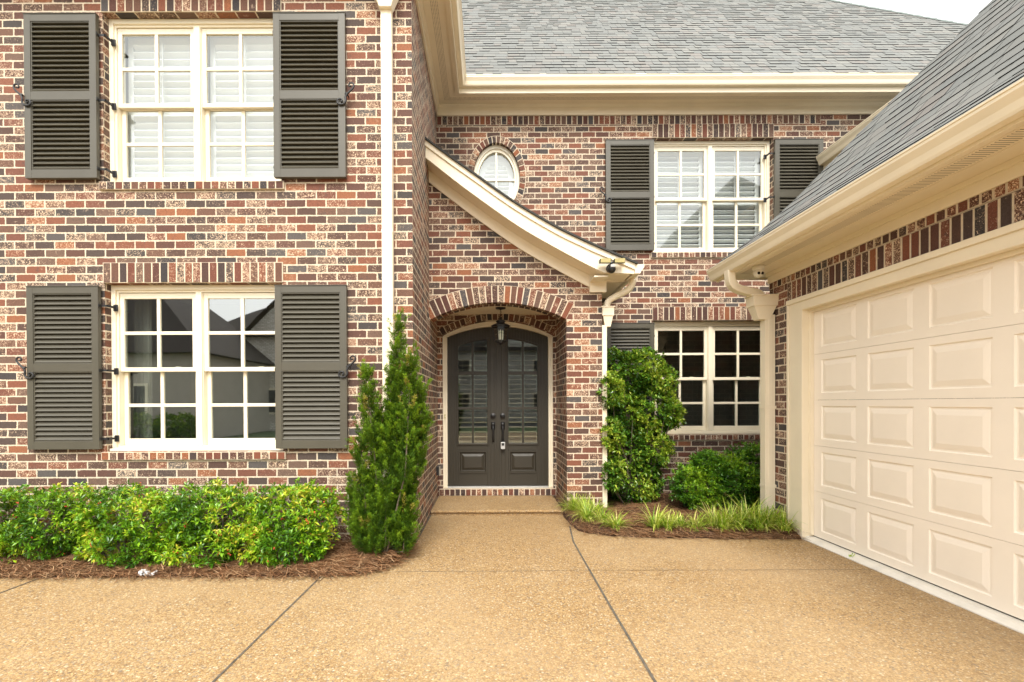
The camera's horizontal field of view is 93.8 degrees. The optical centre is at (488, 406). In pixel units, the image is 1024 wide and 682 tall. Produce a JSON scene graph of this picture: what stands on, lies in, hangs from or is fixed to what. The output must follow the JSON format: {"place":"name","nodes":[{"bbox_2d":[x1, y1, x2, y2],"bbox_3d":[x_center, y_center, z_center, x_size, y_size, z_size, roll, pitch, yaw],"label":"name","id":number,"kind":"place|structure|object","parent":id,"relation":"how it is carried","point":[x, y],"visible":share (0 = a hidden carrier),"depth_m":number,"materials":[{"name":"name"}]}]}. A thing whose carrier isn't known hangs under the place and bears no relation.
{"place":"outdoors","nodes":[
{"label":"outdoors","id":0,"kind":"place"},
{"bbox_2d":[0,514,1023,681],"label":"driveway","id":1,"kind":"structure","parent":0,"point":[470,598],"depth_m":3.13,"materials":[{"name":"beige concrete"}]},
{"bbox_2d":[0,538,423,582],"bbox_3d":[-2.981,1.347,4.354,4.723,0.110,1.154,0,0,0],"label":"pine straw","id":2,"kind":"object","parent":1,"relation":"on","point":[235,570],"visible":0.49,"depth_m":4.04,"materials":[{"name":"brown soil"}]},
{"bbox_2d":[0,482,116,562],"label":"hedge shrub","id":3,"kind":"object","parent":2,"relation":"on","point":[11,537],"visible":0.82,"depth_m":4.24,"materials":[{"name":"green plant"}]},
{"bbox_2d":[63,479,208,568],"bbox_3d":[-3.204,1.045,4.353,1.259,0.774,0.863,0,0,0],"label":"hedge shrub","id":4,"kind":"object","parent":2,"relation":"on","point":[97,540],"visible":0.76,"depth_m":4.17,"materials":[{"name":"green plant"}]},
{"bbox_2d":[138,569,157,575],"bbox_3d":[-2.825,1.373,3.973,0.156,0.040,0.084,0,0,0],"label":"crumpled wrapper","id":5,"kind":"object","parent":2,"relation":"on","point":[146,573],"visible":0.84,"depth_m":3.95,"materials":[{"name":"white paper"}]},
{"bbox_2d":[149,477,278,567],"bbox_3d":[-2.447,1.039,4.359,1.134,0.780,0.821,0,0,0],"label":"hedge shrub","id":6,"kind":"object","parent":2,"relation":"on","point":[226,543],"visible":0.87,"depth_m":4.16,"materials":[{"name":"green plant"}]},
{"bbox_2d":[240,477,350,566],"bbox_3d":[-1.769,1.041,4.349,0.982,0.771,0.853,0,0,0],"label":"hedge shrub","id":7,"kind":"object","parent":2,"relation":"on","point":[315,545],"visible":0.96,"depth_m":4.18,"materials":[{"name":"green plant"}]},
{"bbox_2d":[341,307,435,555],"bbox_3d":[-0.915,0.258,4.341,0.887,2.299,0.543,0,0,0],"label":"conifer","id":8,"kind":"object","parent":2,"relation":"on","point":[383,515],"visible":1,"depth_m":4.26,"materials":[{"name":"green plant"}]},
{"bbox_2d":[0,515,849,681],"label":"expansion joint","id":9,"kind":"object","parent":1,"relation":"on","point":[613,611],"visible":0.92,"depth_m":3.23,"materials":[{"name":"concrete"}]},
{"bbox_2d":[431,496,563,515],"bbox_3d":[0.141,1.395,6.558,1.748,0.168,0.982,0,0,0],"label":"porch step","id":10,"kind":"object","parent":1,"relation":"on","point":[493,505],"visible":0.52,"depth_m":6.36,"materials":[{"name":"beige concrete"}]},
{"bbox_2d":[553,493,810,541],"bbox_3d":[2.108,1.331,6.018,2.335,0.099,2.081,0,0,0],"label":"planting bed","id":11,"kind":"object","parent":1,"relation":"on","point":[622,534],"visible":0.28,"depth_m":5.28,"materials":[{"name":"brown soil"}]},
{"bbox_2d":[553,491,596,512],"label":"border grass","id":12,"kind":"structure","parent":11,"relation":"on","point":[571,504],"depth_m":6.02,"materials":[{"name":"green plant"}]},
{"bbox_2d":[565,494,597,512],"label":"border grass","id":13,"kind":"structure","parent":11,"relation":"on","point":[584,500],"depth_m":5.92,"materials":[{"name":"green plant"}]},
{"bbox_2d":[569,501,600,522],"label":"border grass","id":14,"kind":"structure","parent":11,"relation":"on","point":[585,512],"depth_m":5.55,"materials":[{"name":"green plant"}]},
{"bbox_2d":[587,496,612,513],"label":"border grass","id":15,"kind":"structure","parent":11,"relation":"on","point":[601,506],"depth_m":5.87,"materials":[{"name":"green plant"}]},
{"bbox_2d":[589,503,620,521],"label":"border grass","id":16,"kind":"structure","parent":11,"relation":"on","point":[600,517],"depth_m":5.41,"materials":[{"name":"green plant"}]},
{"bbox_2d":[598,508,634,529],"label":"border grass","id":17,"kind":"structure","parent":11,"relation":"on","point":[615,522],"depth_m":5.24,"materials":[{"name":"green plant"}]},
{"bbox_2d":[595,345,687,504],"bbox_3d":[2.024,0.274,6.448,1.361,2.250,1.008,0,0,0],"label":"tall shrub","id":18,"kind":"object","parent":11,"relation":"on","point":[636,465],"visible":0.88,"depth_m":6.33,"materials":[{"name":"green plant"}]},
{"bbox_2d":[633,502,675,530],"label":"border grass","id":19,"kind":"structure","parent":11,"relation":"on","point":[655,524],"depth_m":5.26,"materials":[{"name":"green plant"}]},
{"bbox_2d":[652,512,682,530],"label":"border grass","id":20,"kind":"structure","parent":11,"relation":"on","point":[666,522],"depth_m":5.20,"materials":[{"name":"green plant"}]},
{"bbox_2d":[667,510,696,529],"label":"border grass","id":21,"kind":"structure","parent":11,"relation":"on","point":[680,523],"depth_m":5.23,"materials":[{"name":"green plant"}]},
{"bbox_2d":[684,510,717,531],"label":"border grass","id":22,"kind":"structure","parent":11,"relation":"on","point":[695,524],"depth_m":5.18,"materials":[{"name":"green plant"}]},
{"bbox_2d":[665,448,759,510],"bbox_3d":[2.899,0.965,6.137,1.230,0.861,0.850,0,0,0],"label":"rounded shrub","id":23,"kind":"object","parent":11,"relation":"on","point":[698,473],"visible":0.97,"depth_m":6.00,"materials":[{"name":"green plant"}]},
{"bbox_2d":[690,499,738,529],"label":"border grass","id":24,"kind":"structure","parent":11,"relation":"on","point":[711,513],"depth_m":5.21,"materials":[{"name":"green plant"}]},
{"bbox_2d":[699,508,742,530],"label":"border grass","id":25,"kind":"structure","parent":11,"relation":"on","point":[724,523],"depth_m":5.14,"materials":[{"name":"green plant"}]},
{"bbox_2d":[705,499,757,531],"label":"border grass","id":26,"kind":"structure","parent":11,"relation":"on","point":[733,517],"depth_m":5.21,"materials":[{"name":"green plant"}]},
{"bbox_2d":[716,500,769,531],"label":"border grass","id":27,"kind":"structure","parent":11,"relation":"on","point":[740,519],"depth_m":5.17,"materials":[{"name":"green plant"}]},
{"bbox_2d":[724,492,775,529],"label":"border grass","id":28,"kind":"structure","parent":11,"relation":"on","point":[749,516],"depth_m":5.24,"materials":[{"name":"green plant"}]},
{"bbox_2d":[734,503,786,531],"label":"border grass","id":29,"kind":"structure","parent":11,"relation":"on","point":[756,521],"depth_m":5.13,"materials":[{"name":"green plant"}]},
{"bbox_2d":[746,499,791,530],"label":"border grass","id":30,"kind":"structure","parent":11,"relation":"on","point":[771,519],"depth_m":5.14,"materials":[{"name":"green plant"}]},
{"bbox_2d":[761,506,802,534],"bbox_3d":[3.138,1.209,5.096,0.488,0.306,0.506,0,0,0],"label":"border grass","id":31,"kind":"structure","parent":11,"relation":"on","point":[784,522],"depth_m":5.07,"materials":[{"name":"green plant"}]},
{"bbox_2d":[520,495,757,512],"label":"ground","id":32,"kind":"structure","parent":0,"point":[551,495],"depth_m":7.55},
{"bbox_2d":[0,0,1023,620],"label":"brick house","id":33,"kind":"structure","parent":32,"relation":"on","point":[234,234],"depth_m":4.84,"materials":[{"name":"red brick"}]},
{"bbox_2d":[109,19,281,181],"bbox_3d":[-2.947,-3.076,4.927,1.766,1.676,0.251,0,0,0],"label":"window","id":34,"kind":"structure","parent":33,"relation":"in","point":[175,134],"depth_m":4.99,"materials":[{"name":"paint"}]},
{"bbox_2d":[110,285,282,450],"bbox_3d":[-2.937,-0.394,4.905,1.766,1.676,0.175,0,0,0],"label":"window","id":35,"kind":"structure","parent":33,"relation":"in","point":[200,295],"depth_m":4.88,"materials":[{"name":"paint"}]},
{"bbox_2d":[436,466,440,475],"bbox_3d":[-0.719,0.921,6.866,0.054,0.130,0.080,0,0,0],"label":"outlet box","id":36,"kind":"object","parent":33,"relation":"attached to","point":[438,470],"visible":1,"depth_m":6.83,"materials":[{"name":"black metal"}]},
{"bbox_2d":[448,327,496,485],"bbox_3d":[-0.236,0.000,7.188,0.745,2.375,0.195,0,0,0],"label":"door","id":37,"kind":"structure","parent":33,"relation":"in","point":[469,464],"depth_m":7.17,"materials":[{"name":"grey paint"}]},
{"bbox_2d":[474,145,519,199],"bbox_3d":[0.117,-3.375,7.214,0.688,1.008,0.219,0,0,0],"label":"oval window","id":38,"kind":"structure","parent":33,"relation":"in","point":[496,164],"depth_m":7.27,"materials":[{"name":"paint"}]},
{"bbox_2d":[491,307,509,344],"bbox_3d":[0.168,-1.103,6.593,0.264,0.514,0.264,0,0,0],"label":"hanging lantern","id":39,"kind":"object","parent":33,"relation":"hanging from","point":[500,323],"visible":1,"depth_m":6.55,"materials":[{"name":"black metal"}]},
{"bbox_2d":[496,328,547,485],"bbox_3d":[0.505,-0.003,7.188,0.766,2.375,0.195,0,0,0],"label":"door","id":40,"kind":"structure","parent":33,"relation":"in","point":[518,464],"depth_m":7.17,"materials":[{"name":"grey paint"}]},
{"bbox_2d":[501,439,504,448],"bbox_3d":[0.214,0.553,7.111,0.064,0.156,0.046,0,0,0],"label":"key lockbox","id":41,"kind":"object","parent":40,"relation":"hanging from","point":[502,445],"visible":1,"depth_m":7.09,"materials":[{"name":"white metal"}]},
{"bbox_2d":[599,258,625,272],"bbox_3d":[1.469,-1.673,5.705,0.300,0.164,0.122,0,0,0],"label":"security floodlight","id":42,"kind":"object","parent":33,"relation":"attached to","point":[610,267],"visible":1,"depth_m":5.66,"materials":[{"name":"beige plastic"}]},
{"bbox_2d":[653,321,759,433],"bbox_3d":[3.313,-0.432,7.195,1.766,1.676,0.175,0,0,0],"label":"window","id":43,"kind":"structure","parent":33,"relation":"in","point":[708,328],"depth_m":7.17,"materials":[{"name":"paint"}]},
{"bbox_2d":[653,141,769,251],"bbox_3d":[3.303,-3.114,7.224,1.766,1.676,0.265,0,0,0],"label":"window","id":44,"kind":"structure","parent":33,"relation":"in","point":[671,158],"depth_m":7.27,"materials":[{"name":"paint"}]},
{"bbox_2d":[752,265,764,277],"bbox_3d":[2.954,-1.474,5.241,0.123,0.127,0.123,0,0,0],"label":"security camera","id":45,"kind":"object","parent":33,"relation":"attached to","point":[758,272],"visible":1,"depth_m":5.20,"materials":[{"name":"beige plastic"}]},
{"bbox_2d":[813,253,1023,620],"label":"garage door","id":46,"kind":"structure","parent":33,"relation":"in","point":[913,481],"depth_m":3.64,"materials":[{"name":"paint"}]},
{"bbox_2d":[686,441,759,509],"bbox_3d":[3.330,0.899,6.461,1.350,0.986,0.807,0,0,0],"label":"rounded shrub","id":47,"kind":"object","parent":32,"relation":"on","point":[753,448],"visible":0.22,"depth_m":6.38,"materials":[{"name":"green plant"}]},
{"bbox_2d":[802,536,1023,633],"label":"garage apron","id":48,"kind":"object","parent":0,"point":[1005,620],"visible":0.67,"depth_m":3.59,"materials":[{"name":"concrete"}]},
{"bbox_2d":[839,0,990,23],"label":"sky","id":49,"kind":"structure","parent":0,"point":[962,11],"materials":[{"name":"white"}]}
]}

